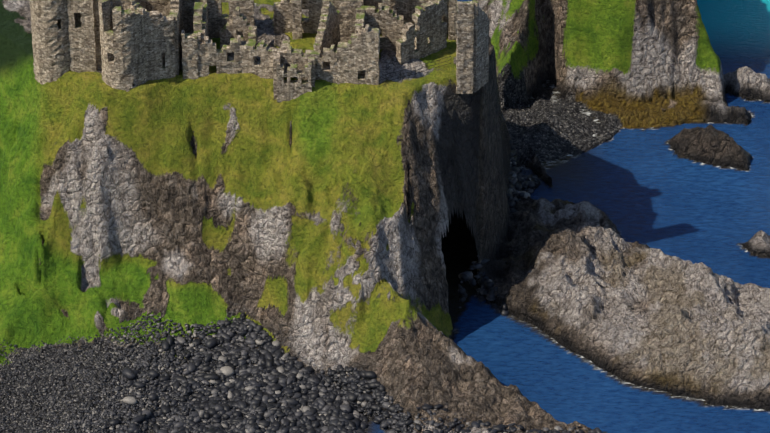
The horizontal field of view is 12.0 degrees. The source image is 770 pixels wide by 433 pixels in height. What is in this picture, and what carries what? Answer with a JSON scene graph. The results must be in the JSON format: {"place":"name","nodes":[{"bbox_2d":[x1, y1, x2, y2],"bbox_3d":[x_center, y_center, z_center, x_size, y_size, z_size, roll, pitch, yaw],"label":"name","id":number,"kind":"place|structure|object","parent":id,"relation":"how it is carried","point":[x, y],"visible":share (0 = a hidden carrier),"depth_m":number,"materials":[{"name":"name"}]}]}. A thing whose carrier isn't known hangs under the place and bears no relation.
{"place":"outdoors","nodes":[
{"label":"outdoors","id":0,"kind":"place"},
{"bbox_2d":[0,0,769,432],"bbox_3d":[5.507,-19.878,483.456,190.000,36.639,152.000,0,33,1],"label":"terrain","id":1,"kind":"structure","parent":0,"point":[308,228],"depth_m":451.84,"materials":[{"name":"green plant"}]},
{"bbox_2d":[0,312,418,432],"bbox_3d":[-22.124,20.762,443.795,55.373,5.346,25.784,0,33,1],"label":"beach boulders","id":2,"kind":"object","parent":1,"relation":"on","point":[256,390],"visible":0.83,"depth_m":443.98,"materials":[{"name":"grey stone"}]},
{"bbox_2d":[109,322,394,432],"bbox_3d":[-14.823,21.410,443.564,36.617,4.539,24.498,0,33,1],"label":"beach boulders","id":3,"kind":"object","parent":1,"relation":"on","point":[130,374],"visible":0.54,"depth_m":444.54,"materials":[{"name":"grey stone"}]},
{"bbox_2d":[29,0,489,101],"bbox_3d":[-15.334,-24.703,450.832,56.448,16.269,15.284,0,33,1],"label":"castle ruin","id":4,"kind":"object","parent":1,"relation":"on","point":[123,44],"visible":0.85,"depth_m":449.02,"materials":[{"name":"stone"}]},
{"bbox_2d":[379,56,450,83],"bbox_3d":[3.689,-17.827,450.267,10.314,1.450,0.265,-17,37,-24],"label":"cliff railing","id":5,"kind":"object","parent":1,"relation":"on","point":[414,70],"visible":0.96,"depth_m":449.87,"materials":[{"name":"metal"}]},
{"bbox_2d":[300,364,606,432],"bbox_3d":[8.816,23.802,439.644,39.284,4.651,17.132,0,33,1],"label":"shore boulders","id":6,"kind":"object","parent":1,"relation":"on","point":[425,407],"visible":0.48,"depth_m":436.56,"materials":[{"name":"grey stone"}]},
{"bbox_2d":[458,139,538,315],"bbox_3d":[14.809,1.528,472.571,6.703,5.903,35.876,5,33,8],"label":"boulders","id":7,"kind":"object","parent":1,"relation":"on","point":[486,281],"visible":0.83,"depth_m":464.96,"materials":[{"name":"grey stone"}]},
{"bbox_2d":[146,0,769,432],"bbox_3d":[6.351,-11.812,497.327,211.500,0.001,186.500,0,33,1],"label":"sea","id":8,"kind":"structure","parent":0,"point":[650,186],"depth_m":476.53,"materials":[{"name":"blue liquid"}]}
]}

